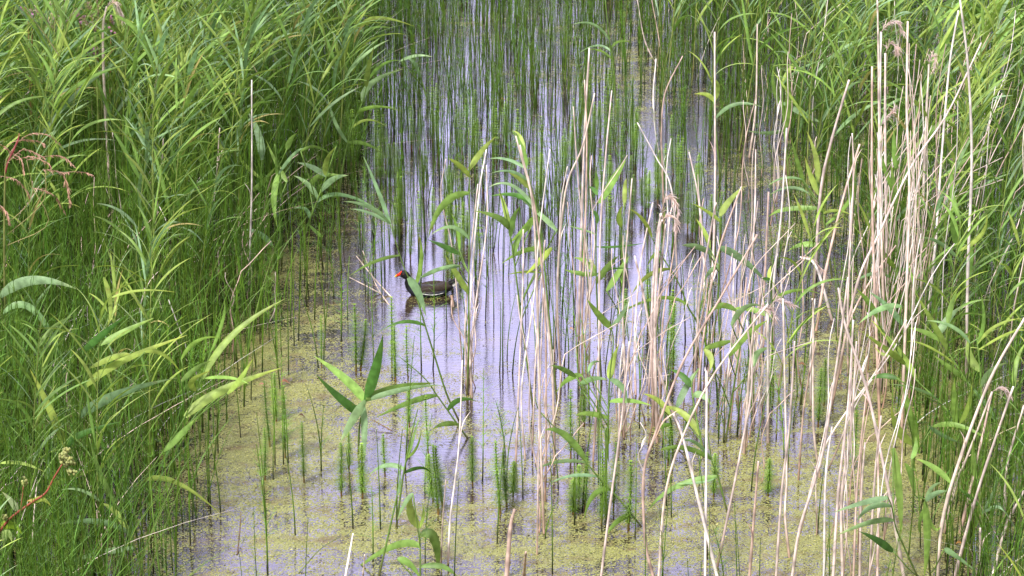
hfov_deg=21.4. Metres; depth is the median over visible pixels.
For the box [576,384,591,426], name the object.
mares tail
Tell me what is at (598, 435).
horsetail
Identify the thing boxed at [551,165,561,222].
mares tail
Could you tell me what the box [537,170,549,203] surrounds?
mares tail
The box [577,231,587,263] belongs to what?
mares tail
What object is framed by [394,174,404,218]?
mares tail
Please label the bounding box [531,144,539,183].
mares tail
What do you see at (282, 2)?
green reed
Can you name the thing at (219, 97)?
green reed
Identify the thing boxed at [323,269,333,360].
horsetail
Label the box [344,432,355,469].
mares tail
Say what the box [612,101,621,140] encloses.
mares tail
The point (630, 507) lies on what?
mares tail
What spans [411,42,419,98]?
mares tail
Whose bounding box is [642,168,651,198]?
mares tail
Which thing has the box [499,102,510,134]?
mares tail
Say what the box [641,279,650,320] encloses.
horsetail
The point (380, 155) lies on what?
mares tail
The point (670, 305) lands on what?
horsetail
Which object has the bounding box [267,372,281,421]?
mares tail
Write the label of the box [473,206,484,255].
mares tail
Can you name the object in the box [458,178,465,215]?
mares tail
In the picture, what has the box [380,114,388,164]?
mares tail
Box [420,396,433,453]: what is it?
mares tail
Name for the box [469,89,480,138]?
mares tail
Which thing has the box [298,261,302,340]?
horsetail
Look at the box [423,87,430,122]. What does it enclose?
mares tail
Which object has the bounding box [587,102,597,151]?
mares tail
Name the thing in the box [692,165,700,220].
mares tail
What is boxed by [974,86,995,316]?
dead reed
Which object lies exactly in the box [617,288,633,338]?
mares tail
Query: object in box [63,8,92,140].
green reed
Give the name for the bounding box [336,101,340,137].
mares tail
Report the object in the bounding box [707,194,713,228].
mares tail
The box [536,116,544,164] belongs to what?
mares tail
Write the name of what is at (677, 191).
mares tail
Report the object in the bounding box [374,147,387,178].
mares tail
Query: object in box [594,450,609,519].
mares tail
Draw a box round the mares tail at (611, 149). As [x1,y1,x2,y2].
[607,103,614,158]
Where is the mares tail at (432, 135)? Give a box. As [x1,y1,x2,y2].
[427,109,437,142]
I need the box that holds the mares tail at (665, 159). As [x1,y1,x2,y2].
[663,145,671,186]
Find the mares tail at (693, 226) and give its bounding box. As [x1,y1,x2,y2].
[688,202,698,234]
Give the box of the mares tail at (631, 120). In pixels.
[627,98,634,141]
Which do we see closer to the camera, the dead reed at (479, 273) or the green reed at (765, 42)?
the dead reed at (479, 273)
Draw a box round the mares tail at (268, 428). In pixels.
[259,381,276,446]
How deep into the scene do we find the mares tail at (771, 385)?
12.41 m
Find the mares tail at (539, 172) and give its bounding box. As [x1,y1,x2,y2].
[535,155,546,194]
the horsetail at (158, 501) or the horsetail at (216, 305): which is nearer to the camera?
the horsetail at (158, 501)
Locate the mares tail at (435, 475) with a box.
[426,444,444,514]
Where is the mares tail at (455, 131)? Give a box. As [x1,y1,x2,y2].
[451,116,458,149]
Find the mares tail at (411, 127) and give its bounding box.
[406,105,415,148]
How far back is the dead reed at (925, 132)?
13.62 m
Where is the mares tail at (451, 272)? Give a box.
[446,240,455,278]
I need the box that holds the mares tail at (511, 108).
[506,80,516,137]
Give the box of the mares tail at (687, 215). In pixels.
[680,183,694,228]
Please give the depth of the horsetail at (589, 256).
13.85 m
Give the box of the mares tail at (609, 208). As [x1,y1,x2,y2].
[603,190,615,245]
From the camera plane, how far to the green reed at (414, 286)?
11.95 m
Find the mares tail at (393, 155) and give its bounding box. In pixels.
[392,143,397,178]
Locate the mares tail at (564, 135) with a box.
[559,129,570,172]
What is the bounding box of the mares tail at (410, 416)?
[403,391,414,426]
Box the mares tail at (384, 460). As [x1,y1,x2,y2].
[378,434,389,475]
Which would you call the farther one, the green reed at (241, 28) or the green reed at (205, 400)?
the green reed at (241, 28)
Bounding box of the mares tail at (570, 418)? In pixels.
[562,389,579,458]
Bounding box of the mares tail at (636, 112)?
[628,109,640,156]
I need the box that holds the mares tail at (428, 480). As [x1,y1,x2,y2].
[421,453,434,501]
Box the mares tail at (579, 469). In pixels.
[570,465,587,500]
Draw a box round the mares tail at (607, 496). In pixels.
[598,471,616,515]
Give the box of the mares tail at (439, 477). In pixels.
[428,445,449,505]
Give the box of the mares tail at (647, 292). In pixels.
[643,265,650,325]
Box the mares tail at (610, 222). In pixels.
[603,199,615,245]
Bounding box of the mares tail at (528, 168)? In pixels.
[526,158,534,198]
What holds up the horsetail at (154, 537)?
on the water
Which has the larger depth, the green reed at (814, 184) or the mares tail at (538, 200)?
the mares tail at (538, 200)
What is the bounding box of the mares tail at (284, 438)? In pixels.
[277,386,291,457]
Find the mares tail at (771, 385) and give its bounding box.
[763,346,779,411]
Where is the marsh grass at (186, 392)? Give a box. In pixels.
[0,0,1023,575]
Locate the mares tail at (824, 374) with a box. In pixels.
[816,358,830,405]
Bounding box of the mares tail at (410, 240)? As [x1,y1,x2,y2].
[406,209,416,259]
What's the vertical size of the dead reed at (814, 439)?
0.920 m
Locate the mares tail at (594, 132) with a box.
[589,105,601,161]
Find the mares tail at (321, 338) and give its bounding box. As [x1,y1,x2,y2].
[316,315,326,367]
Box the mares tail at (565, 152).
[564,139,569,174]
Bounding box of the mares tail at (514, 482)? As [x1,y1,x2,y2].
[507,461,521,494]
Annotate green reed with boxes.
[0,0,47,135]
[0,0,57,183]
[0,0,128,197]
[0,3,29,67]
[0,14,24,122]
[0,27,30,93]
[0,28,42,135]
[0,31,24,146]
[0,37,19,254]
[0,43,28,173]
[0,114,71,277]
[0,168,77,347]
[0,276,77,399]
[0,288,96,515]
[0,436,95,532]
[1,0,42,116]
[1,0,72,159]
[1,0,93,229]
[1,10,36,71]
[1,39,79,255]
[2,0,62,109]
[2,0,120,242]
[2,3,74,91]
[2,370,121,509]
[4,0,93,142]
[5,0,95,194]
[6,0,88,148]
[8,40,97,298]
[9,0,101,206]
[12,323,78,486]
[15,0,98,218]
[16,0,99,136]
[23,0,134,203]
[32,3,125,275]
[35,0,89,69]
[41,279,160,509]
[52,0,124,109]
[60,0,99,147]
[60,5,100,152]
[60,438,145,575]
[61,0,117,109]
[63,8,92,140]
[66,0,158,197]
[69,1,129,127]
[70,0,167,185]
[79,277,186,536]
[83,0,157,172]
[85,0,161,213]
[87,3,174,184]
[88,0,204,168]
[89,241,161,434]
[91,0,191,214]
[92,0,183,205]
[93,71,219,359]
[94,207,213,483]
[95,39,195,329]
[96,4,152,102]
[105,299,283,537]
[108,11,186,236]
[109,0,162,156]
[111,0,190,163]
[116,0,244,226]
[117,168,184,411]
[121,42,225,267]
[123,0,180,231]
[124,0,220,199]
[136,0,169,94]
[136,0,188,115]
[136,0,263,182]
[140,0,200,109]
[142,0,227,211]
[147,0,248,155]
[148,0,203,66]
[150,14,251,288]
[150,29,236,272]
[158,0,240,180]
[164,0,227,105]
[165,0,251,166]
[170,0,239,220]
[176,54,249,230]
[176,105,255,315]
[178,0,243,136]
[178,0,249,211]
[179,0,261,189]
[179,1,233,107]
[179,2,256,75]
[187,0,308,234]
[193,0,287,164]
[198,0,312,157]
[199,1,249,133]
[209,0,269,172]
[210,0,296,212]
[217,0,300,187]
[218,0,292,185]
[221,0,279,68]
[222,0,249,72]
[231,0,296,112]
[233,0,300,86]
[237,0,323,151]
[237,0,350,99]
[240,113,274,239]
[244,0,340,164]
[244,133,302,266]
[256,0,328,99]
[257,0,362,185]
[259,0,366,149]
[268,0,306,99]
[286,0,334,94]
[290,0,392,210]
[291,0,342,119]
[293,145,383,255]
[294,0,376,197]
[313,0,404,181]
[314,336,437,461]
[318,0,388,115]
[321,0,377,45]
[327,47,402,200]
[332,0,399,130]
[343,16,414,116]
[343,156,459,421]
[361,493,455,575]
[369,409,430,527]
[376,356,474,438]
[378,464,400,575]
[399,54,431,106]
[428,128,494,394]
[476,189,551,410]
[488,130,557,405]
[535,398,641,532]
[551,299,649,467]
[564,160,641,383]
[573,0,631,106]
[606,179,628,310]
[615,209,715,367]
[644,394,673,458]
[647,436,727,512]
[661,0,700,96]
[667,0,683,83]
[668,368,711,446]
[682,186,767,373]
[683,0,712,84]
[687,0,753,137]
[696,80,760,175]
[703,303,770,442]
[726,0,776,71]
[731,256,818,394]
[732,0,754,96]
[736,1,745,70]
[739,0,810,150]
[742,0,823,142]
[747,0,766,80]
[749,53,821,175]
[750,184,844,433]
[768,0,876,145]
[769,132,851,277]
[770,0,857,176]
[770,0,859,200]
[775,0,889,192]
[785,16,879,204]
[788,0,820,63]
[789,0,914,199]
[790,0,801,62]
[806,0,884,185]
[830,0,887,143]
[833,0,889,160]
[833,448,917,575]
[834,0,929,179]
[835,0,925,201]
[837,0,916,131]
[840,106,914,307]
[843,0,923,113]
[846,0,931,104]
[853,130,905,340]
[854,90,928,259]
[856,0,946,142]
[856,288,998,473]
[873,0,922,138]
[874,0,980,168]
[882,0,940,84]
[882,0,945,103]
[882,35,960,237]
[883,0,934,120]
[885,6,901,107]
[891,384,989,511]
[893,0,996,287]
[901,0,956,81]
[901,147,974,277]
[902,0,1023,207]
[903,0,979,178]
[904,437,977,575]
[909,171,978,376]
[909,289,1008,453]
[910,61,1012,332]
[913,0,971,149]
[914,44,1007,305]
[916,190,1005,442]
[917,0,996,153]
[922,0,967,55]
[922,160,987,370]
[927,0,1021,205]
[928,32,1023,254]
[929,3,995,130]
[929,182,1016,372]
[937,0,1016,198]
[942,0,1019,102]
[942,0,1023,236]
[943,7,1018,149]
[947,0,1023,141]
[951,378,971,489]
[957,0,1023,137]
[958,440,1007,554]
[963,0,1023,155]
[965,198,1023,317]
[966,291,1022,463]
[969,202,1023,397]
[970,8,1023,191]
[975,0,1023,29]
[980,96,1023,339]
[981,0,1023,69]
[985,145,1023,352]
[988,421,1023,575]
[992,0,1023,215]
[992,9,1023,214]
[993,307,1023,496]
[1001,62,1023,246]
[1012,342,1023,478]
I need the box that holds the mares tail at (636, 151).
[631,114,642,169]
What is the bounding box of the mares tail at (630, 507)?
[618,460,641,530]
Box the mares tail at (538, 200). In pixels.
[532,182,541,233]
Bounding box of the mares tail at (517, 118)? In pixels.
[511,109,522,160]
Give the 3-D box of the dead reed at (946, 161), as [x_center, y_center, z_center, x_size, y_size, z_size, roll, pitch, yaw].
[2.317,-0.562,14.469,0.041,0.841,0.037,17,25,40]
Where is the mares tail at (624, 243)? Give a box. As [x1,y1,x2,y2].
[619,230,631,266]
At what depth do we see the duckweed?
11.89 m
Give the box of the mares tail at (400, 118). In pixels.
[396,101,405,132]
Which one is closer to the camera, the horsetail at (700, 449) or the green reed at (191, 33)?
the horsetail at (700, 449)
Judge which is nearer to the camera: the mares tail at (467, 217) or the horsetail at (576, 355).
the horsetail at (576, 355)
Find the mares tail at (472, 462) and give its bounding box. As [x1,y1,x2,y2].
[464,436,479,486]
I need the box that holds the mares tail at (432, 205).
[428,187,437,230]
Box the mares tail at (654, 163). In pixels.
[651,145,659,184]
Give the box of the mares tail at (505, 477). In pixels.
[498,449,514,506]
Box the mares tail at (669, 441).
[660,417,678,464]
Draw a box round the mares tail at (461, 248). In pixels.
[454,223,465,264]
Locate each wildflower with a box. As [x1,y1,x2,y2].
[0,447,77,545]
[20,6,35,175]
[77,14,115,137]
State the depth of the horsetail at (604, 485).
11.18 m
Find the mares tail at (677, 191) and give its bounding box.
[672,168,683,210]
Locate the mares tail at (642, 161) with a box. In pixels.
[637,131,648,171]
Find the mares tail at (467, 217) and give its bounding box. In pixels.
[464,210,471,239]
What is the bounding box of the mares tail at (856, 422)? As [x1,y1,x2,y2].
[849,405,862,466]
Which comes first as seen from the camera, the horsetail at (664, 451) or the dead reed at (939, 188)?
the horsetail at (664, 451)
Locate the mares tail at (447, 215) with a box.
[442,195,452,236]
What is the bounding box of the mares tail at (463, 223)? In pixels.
[457,202,468,243]
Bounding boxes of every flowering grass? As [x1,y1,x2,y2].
[0,133,93,361]
[33,0,82,182]
[73,0,101,222]
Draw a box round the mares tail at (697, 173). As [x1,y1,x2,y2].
[691,155,703,191]
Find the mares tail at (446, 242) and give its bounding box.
[440,229,449,264]
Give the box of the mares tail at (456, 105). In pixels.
[453,102,459,147]
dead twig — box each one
[237,514,240,554]
[299,536,340,572]
[349,277,379,293]
[356,256,390,296]
[363,252,389,304]
[627,416,686,458]
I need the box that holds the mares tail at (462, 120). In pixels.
[455,96,467,154]
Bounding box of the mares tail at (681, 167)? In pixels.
[676,138,687,187]
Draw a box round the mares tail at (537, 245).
[530,230,543,257]
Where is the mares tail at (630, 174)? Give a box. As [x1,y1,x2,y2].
[626,155,634,198]
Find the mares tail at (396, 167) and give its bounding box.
[392,143,402,188]
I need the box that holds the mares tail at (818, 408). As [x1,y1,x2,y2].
[814,368,827,426]
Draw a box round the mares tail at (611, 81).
[609,64,614,112]
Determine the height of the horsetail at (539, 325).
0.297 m
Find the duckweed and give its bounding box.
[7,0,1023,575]
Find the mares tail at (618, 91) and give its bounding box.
[615,84,621,128]
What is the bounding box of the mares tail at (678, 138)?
[673,135,683,186]
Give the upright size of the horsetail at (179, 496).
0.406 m
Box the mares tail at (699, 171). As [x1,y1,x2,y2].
[693,153,703,199]
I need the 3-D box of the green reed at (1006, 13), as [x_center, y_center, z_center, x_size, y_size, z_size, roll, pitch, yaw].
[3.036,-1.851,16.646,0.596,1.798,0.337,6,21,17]
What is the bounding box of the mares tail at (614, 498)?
[607,442,624,510]
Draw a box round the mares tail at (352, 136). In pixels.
[349,109,358,155]
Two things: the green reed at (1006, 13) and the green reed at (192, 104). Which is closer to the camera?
the green reed at (192, 104)
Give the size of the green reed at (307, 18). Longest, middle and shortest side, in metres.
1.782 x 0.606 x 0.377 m
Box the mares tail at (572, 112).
[569,98,577,133]
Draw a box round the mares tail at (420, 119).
[416,107,425,149]
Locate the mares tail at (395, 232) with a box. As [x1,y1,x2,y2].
[390,203,401,238]
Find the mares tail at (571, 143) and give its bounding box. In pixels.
[567,124,575,159]
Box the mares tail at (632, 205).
[627,174,637,223]
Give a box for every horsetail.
[127,413,147,542]
[131,426,153,519]
[135,430,151,524]
[137,420,164,523]
[138,432,164,556]
[142,414,157,515]
[150,479,173,567]
[153,493,157,572]
[156,431,179,530]
[157,349,168,463]
[158,450,159,539]
[159,321,180,429]
[160,445,182,570]
[161,386,175,473]
[162,448,189,561]
[164,393,170,462]
[164,486,165,566]
[169,405,177,525]
[171,366,178,426]
[171,369,179,451]
[173,357,187,440]
[173,451,183,527]
[175,329,197,419]
[175,448,181,571]
[180,359,184,451]
[186,335,211,455]
[186,339,207,426]
[187,299,200,367]
[187,409,190,543]
[189,323,193,401]
[192,295,208,371]
[192,448,200,521]
[194,350,211,431]
[194,382,197,482]
[195,339,210,432]
[198,331,201,413]
[204,284,213,381]
[204,314,226,427]
[205,418,210,512]
[205,434,208,501]
[207,293,225,355]
[207,367,227,453]
[207,376,209,483]
[208,432,220,512]
[209,303,215,419]
[214,316,214,387]
[214,405,220,468]
[215,265,221,373]
[216,238,232,328]
[226,234,245,334]
[228,312,238,376]
[230,254,241,359]
[231,289,240,361]
[231,293,247,370]
[231,349,240,437]
[233,233,245,343]
[234,282,239,362]
[238,258,249,351]
[239,272,256,367]
[243,337,246,406]
[251,288,261,399]
[251,444,280,574]
[252,233,258,332]
[252,255,280,341]
[254,252,262,333]
[254,282,261,332]
[256,412,266,519]
[259,236,264,343]
[260,233,262,330]
[262,280,266,371]
[263,313,289,387]
[264,367,288,465]
[266,252,284,348]
[268,355,292,463]
[271,273,289,354]
[273,391,276,479]
[275,395,299,462]
[276,276,277,360]
[283,443,295,534]
[287,275,288,375]
[290,232,292,324]
[293,268,294,345]
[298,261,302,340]
[299,290,318,367]
[306,217,310,306]
[307,388,320,449]
[312,407,334,470]
[314,224,319,319]
[314,237,324,324]
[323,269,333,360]
[325,275,352,341]
[326,250,339,298]
[336,193,341,273]
[346,451,353,528]
[347,256,349,319]
[350,166,370,250]
[358,240,382,298]
[361,265,380,359]
[361,486,383,561]
[362,202,388,276]
[376,429,380,529]
[384,188,385,266]
[393,336,425,470]
[396,429,402,527]
[408,288,431,365]
[416,486,435,562]
[417,415,434,491]
[421,274,452,368]
[445,255,447,325]
[449,298,473,372]
[453,261,467,338]
[472,368,496,480]
[486,400,514,456]
[496,430,505,543]
[499,302,500,371]
[502,305,503,371]
[506,409,517,474]
[507,294,515,358]
[512,307,523,374]
[518,407,523,498]
[527,306,552,343]
[533,308,536,372]
[541,227,549,298]
[544,499,558,538]
[546,275,557,355]
[547,414,558,489]
[550,450,552,574]
[551,260,553,348]
[552,279,579,366]
[561,286,568,368]
[566,308,583,396]
[572,427,575,525]
[576,212,593,297]
[576,312,590,421]
[577,357,583,464]
[582,404,594,511]
[590,383,616,469]
[596,383,598,482]
[599,405,600,494]
[600,388,602,449]
[601,422,611,532]
[605,274,625,368]
[605,427,608,527]
[613,256,627,340]
[630,328,644,393]
[634,439,636,538]
[639,318,645,428]
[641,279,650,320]
[657,387,666,505]
[658,262,669,356]
[660,305,679,422]
[662,367,670,446]
[665,315,669,377]
[666,263,677,346]
[669,454,671,516]
[681,253,685,341]
[682,260,706,339]
[688,289,706,327]
[692,316,701,390]
[693,278,706,367]
[694,280,718,372]
[698,402,701,492]
[698,456,707,558]
[704,359,715,447]
[705,308,717,405]
[707,291,712,366]
[708,376,732,443]
[714,290,717,352]
[717,384,718,434]
[718,258,721,346]
[718,384,735,442]
[723,359,748,436]
[741,352,755,396]
[742,318,764,410]
[744,351,757,425]
[747,294,751,378]
[750,251,755,334]
[750,387,769,491]
[757,287,780,342]
[769,370,784,457]
[782,282,808,366]
[783,297,789,383]
[788,389,793,467]
[791,307,797,397]
[793,370,801,424]
[795,261,805,342]
[799,311,819,404]
[801,345,806,404]
[804,289,811,361]
[810,244,815,335]
[817,460,825,532]
[829,303,839,361]
[832,261,849,348]
[834,257,836,340]
[842,333,857,405]
[845,285,860,336]
[851,285,854,345]
[871,449,899,530]
[873,279,890,356]
[881,296,883,392]
[883,375,906,418]
[891,347,892,426]
[895,373,906,447]
[901,495,921,559]
[904,380,905,455]
[907,462,932,547]
[920,431,940,510]
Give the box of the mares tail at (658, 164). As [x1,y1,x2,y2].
[653,150,659,185]
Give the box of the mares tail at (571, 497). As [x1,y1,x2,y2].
[565,479,581,514]
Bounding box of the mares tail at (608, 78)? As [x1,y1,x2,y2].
[604,68,610,100]
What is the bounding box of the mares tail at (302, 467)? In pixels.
[296,421,309,482]
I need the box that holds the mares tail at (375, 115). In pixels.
[371,108,378,155]
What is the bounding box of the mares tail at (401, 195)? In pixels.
[397,176,406,221]
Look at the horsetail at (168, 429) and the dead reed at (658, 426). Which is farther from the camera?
the horsetail at (168, 429)
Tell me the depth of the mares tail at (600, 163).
15.41 m
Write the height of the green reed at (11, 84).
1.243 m
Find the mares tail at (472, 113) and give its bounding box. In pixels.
[466,97,475,149]
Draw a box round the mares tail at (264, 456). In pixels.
[258,428,272,479]
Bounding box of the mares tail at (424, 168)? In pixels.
[417,147,429,186]
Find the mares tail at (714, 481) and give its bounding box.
[707,453,722,496]
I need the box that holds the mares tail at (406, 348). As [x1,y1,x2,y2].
[401,326,412,378]
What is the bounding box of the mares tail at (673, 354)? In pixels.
[665,303,681,373]
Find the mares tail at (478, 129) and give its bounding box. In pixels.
[472,118,481,153]
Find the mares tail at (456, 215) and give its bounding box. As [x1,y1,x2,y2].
[450,207,461,240]
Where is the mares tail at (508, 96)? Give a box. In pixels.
[504,83,512,138]
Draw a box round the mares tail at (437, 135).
[432,111,440,150]
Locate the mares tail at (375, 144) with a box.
[371,119,381,175]
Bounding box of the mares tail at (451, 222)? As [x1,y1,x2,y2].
[445,190,455,233]
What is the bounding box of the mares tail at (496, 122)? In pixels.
[491,108,501,163]
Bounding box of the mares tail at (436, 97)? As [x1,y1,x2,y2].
[433,83,440,136]
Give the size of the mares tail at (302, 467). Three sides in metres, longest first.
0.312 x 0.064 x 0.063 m
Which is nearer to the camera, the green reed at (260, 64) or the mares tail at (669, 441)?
the mares tail at (669, 441)
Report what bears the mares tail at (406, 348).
on the water
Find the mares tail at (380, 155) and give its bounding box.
[377,129,384,182]
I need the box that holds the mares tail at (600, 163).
[593,149,608,193]
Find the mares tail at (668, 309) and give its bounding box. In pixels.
[665,289,680,345]
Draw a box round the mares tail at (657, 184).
[652,158,661,203]
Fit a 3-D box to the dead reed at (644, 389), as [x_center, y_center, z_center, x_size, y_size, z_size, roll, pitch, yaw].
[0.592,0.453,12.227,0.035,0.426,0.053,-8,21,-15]
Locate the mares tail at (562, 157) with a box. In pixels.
[557,136,567,180]
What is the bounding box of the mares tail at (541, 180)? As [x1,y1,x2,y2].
[535,154,547,205]
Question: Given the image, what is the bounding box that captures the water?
[0,0,1023,575]
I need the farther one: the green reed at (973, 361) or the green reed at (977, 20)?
the green reed at (977, 20)
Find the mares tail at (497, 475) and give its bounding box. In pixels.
[488,440,506,514]
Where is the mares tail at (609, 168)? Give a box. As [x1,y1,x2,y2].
[605,155,615,181]
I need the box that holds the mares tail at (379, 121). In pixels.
[374,98,385,150]
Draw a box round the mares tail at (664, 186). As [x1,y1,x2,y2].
[659,168,669,206]
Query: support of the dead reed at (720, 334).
on the water
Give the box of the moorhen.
[395,270,457,297]
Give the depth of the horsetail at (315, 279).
13.52 m
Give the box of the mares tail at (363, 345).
[354,319,371,370]
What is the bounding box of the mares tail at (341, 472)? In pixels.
[332,442,348,495]
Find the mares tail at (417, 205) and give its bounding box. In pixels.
[414,191,424,242]
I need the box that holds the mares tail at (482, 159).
[477,139,487,193]
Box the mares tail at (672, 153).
[669,115,676,174]
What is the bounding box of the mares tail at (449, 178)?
[445,165,456,193]
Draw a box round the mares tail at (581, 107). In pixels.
[575,84,587,128]
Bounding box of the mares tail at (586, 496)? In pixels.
[579,452,595,510]
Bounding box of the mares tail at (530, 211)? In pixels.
[526,180,532,217]
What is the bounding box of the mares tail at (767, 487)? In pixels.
[761,458,775,495]
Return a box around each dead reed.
[32,487,36,536]
[92,177,95,300]
[96,510,103,566]
[102,0,124,221]
[112,132,121,260]
[133,273,156,351]
[169,301,198,381]
[205,128,221,245]
[225,272,234,329]
[230,241,270,351]
[242,231,251,302]
[245,80,252,298]
[262,154,297,246]
[267,273,275,329]
[344,533,353,575]
[362,554,364,575]
[440,159,462,362]
[440,480,445,562]
[447,360,467,562]
[451,300,469,382]
[464,184,477,382]
[465,280,477,386]
[465,299,475,387]
[467,274,473,344]
[469,149,486,397]
[469,276,478,378]
[470,165,487,394]
[470,298,481,381]
[504,509,515,575]
[515,136,555,457]
[515,229,523,462]
[517,295,541,514]
[519,145,544,533]
[521,149,549,459]
[522,551,526,575]
[528,176,546,501]
[529,293,536,332]
[531,240,545,453]
[535,333,548,462]
[536,288,545,554]
[538,423,583,532]
[540,321,620,476]
[542,377,552,475]
[543,349,553,467]
[554,166,567,351]
[556,93,594,382]
[567,202,582,388]
[573,106,590,383]
[577,48,589,341]
[578,255,587,388]
[581,80,587,372]
[582,155,627,376]
[584,155,594,377]
[586,242,591,314]
[586,258,622,350]
[592,91,611,461]
[592,291,639,375]
[600,341,629,575]
[611,249,619,419]
[616,352,623,412]
[618,286,664,456]
[618,298,629,435]
[620,375,664,431]
[621,325,673,440]
[622,179,632,437]
[623,235,634,416]
[624,383,635,439]
[626,308,641,433]
[630,316,690,439]
[633,203,652,394]
[634,256,679,432]
[637,0,659,68]
[637,122,677,277]
[638,343,647,425]
[638,422,646,484]
[639,268,644,366]
[641,234,757,575]
[647,216,659,405]
[648,246,694,443]
[649,260,683,399]
[650,192,680,426]
[651,0,663,70]
[651,224,665,420]
[653,59,661,175]
[653,211,681,442]
[656,138,673,370]
[657,56,682,223]
[658,253,703,419]
[658,304,768,575]
[658,342,666,435]
[660,215,678,383]
[664,253,694,380]
[672,414,718,575]
[683,284,699,409]
[689,152,704,298]
[693,202,716,392]
[696,183,702,371]
[696,187,741,413]
[697,198,707,353]
[702,283,768,391]
[704,367,707,575]
[705,237,718,357]
[705,321,714,415]
[707,199,735,290]
[709,32,715,319]
[712,94,756,342]
[716,223,795,419]
[716,320,752,566]
[722,253,732,408]
[723,201,757,387]
[723,299,736,426]
[724,244,740,419]
[728,296,739,399]
[729,277,749,426]
[730,138,754,376]
[732,194,739,327]
[736,234,745,417]
[740,257,806,437]
[742,305,778,453]
[743,100,749,200]
[744,321,757,447]
[747,461,758,575]
[748,24,757,157]
[748,149,755,290]
[748,341,811,417]
[749,332,760,436]
[752,221,759,352]
[752,254,777,430]
[752,298,762,412]
[754,277,762,370]
[754,278,765,418]
[756,236,827,370]
[758,339,780,432]
[759,68,763,175]
[760,192,768,340]
[760,324,769,429]
[761,390,793,480]
[762,267,790,408]
[766,295,797,442]
[770,56,788,224]
[771,89,784,213]
[772,69,781,189]
[772,128,786,341]
[774,67,780,202]
[775,341,794,575]
[778,175,791,388]
[780,4,839,149]
[782,299,789,557]
[785,13,792,184]
[790,3,798,142]
[791,277,848,575]
[797,242,803,387]
[797,341,816,479]
[799,256,832,320]
[800,320,906,533]
[809,298,815,405]
[812,0,828,172]
[812,80,849,298]
[812,298,820,477]
[814,144,859,330]
[815,318,834,534]
[823,426,832,575]
[827,243,954,468]
[830,254,873,538]
[832,43,981,405]
[832,320,853,575]
[837,136,851,349]
[837,288,904,575]
[840,245,895,373]
[840,341,856,575]
[843,336,858,575]
[843,401,851,575]
[845,411,899,516]
[847,133,861,373]
[849,312,870,489]
[850,152,883,271]
[850,259,855,548]
[852,373,868,575]
[857,159,865,380]
[857,277,903,552]
[858,137,906,334]
[858,442,865,575]
[862,104,909,289]
[863,49,928,278]
[863,156,874,329]
[864,86,903,323]
[864,131,917,342]
[865,283,904,414]
[867,122,885,369]
[868,124,877,355]
[868,323,915,575]
[869,416,885,575]
[870,139,923,341]
[871,66,880,426]
[872,115,887,363]
[873,175,883,318]
[876,19,906,340]
[876,104,897,271]
[876,148,893,370]
[876,427,886,575]
[877,0,885,371]
[877,132,885,406]
[879,110,918,368]
[880,145,956,379]
[880,194,937,333]
[880,197,907,369]
[881,60,919,298]
[882,39,901,300]
[882,248,925,409]
[882,276,888,394]
[883,234,920,539]
[884,369,915,539]
[886,127,924,357]
[886,170,922,345]
[886,185,890,287]
[887,15,893,124]
[887,101,896,246]
[888,163,893,240]
[891,190,913,373]
[893,1,899,129]
[895,99,923,253]
[895,126,931,264]
[895,227,904,339]
[900,16,912,156]
[900,21,910,442]
[901,93,1001,313]
[901,123,915,380]
[901,179,1003,291]
[906,94,914,276]
[907,44,917,312]
[907,199,920,338]
[908,69,922,279]
[909,43,916,298]
[909,74,921,338]
[909,85,923,359]
[909,95,930,388]
[909,137,968,397]
[909,183,949,318]
[910,131,918,380]
[910,173,913,245]
[911,133,986,377]
[913,119,940,365]
[916,44,945,333]
[916,175,938,250]
[918,94,944,340]
[918,157,1002,278]
[919,11,958,371]
[919,52,941,297]
[929,101,957,411]
[932,26,973,184]
[934,33,989,201]
[936,318,1023,575]
[942,120,948,241]
[943,392,992,533]
[946,85,1023,311]
[951,34,974,222]
[954,386,1013,575]
[959,0,972,405]
[959,384,1013,533]
[966,10,1015,229]
[972,82,1011,288]
[973,202,1023,343]
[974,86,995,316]
[976,59,1013,187]
[978,124,1023,233]
[979,528,990,572]
[991,490,1023,575]
[993,184,1023,287]
[1003,405,1023,522]
[1008,131,1023,383]
[1010,46,1021,198]
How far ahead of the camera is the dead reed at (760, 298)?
12.51 m
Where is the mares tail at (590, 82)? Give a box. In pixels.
[587,70,595,121]
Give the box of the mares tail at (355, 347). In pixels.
[346,303,365,371]
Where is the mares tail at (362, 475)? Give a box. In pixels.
[354,443,370,498]
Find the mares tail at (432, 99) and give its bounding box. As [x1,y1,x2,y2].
[427,78,435,120]
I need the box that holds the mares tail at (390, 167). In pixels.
[384,143,394,181]
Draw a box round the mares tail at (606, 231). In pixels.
[601,217,610,262]
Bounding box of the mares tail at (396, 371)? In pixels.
[387,325,402,381]
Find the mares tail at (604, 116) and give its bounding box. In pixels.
[598,87,608,147]
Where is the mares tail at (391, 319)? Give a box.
[384,296,397,367]
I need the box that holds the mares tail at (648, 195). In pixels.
[643,171,654,212]
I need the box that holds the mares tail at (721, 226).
[716,192,725,237]
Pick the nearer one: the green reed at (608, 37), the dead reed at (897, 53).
the dead reed at (897, 53)
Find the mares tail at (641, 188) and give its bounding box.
[636,177,646,208]
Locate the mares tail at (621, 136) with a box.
[616,122,626,172]
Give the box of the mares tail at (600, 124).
[596,102,605,134]
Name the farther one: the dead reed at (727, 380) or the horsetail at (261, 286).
the horsetail at (261, 286)
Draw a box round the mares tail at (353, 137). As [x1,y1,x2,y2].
[349,111,356,161]
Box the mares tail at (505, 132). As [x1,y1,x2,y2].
[501,117,510,148]
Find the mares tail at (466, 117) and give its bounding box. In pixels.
[462,100,470,139]

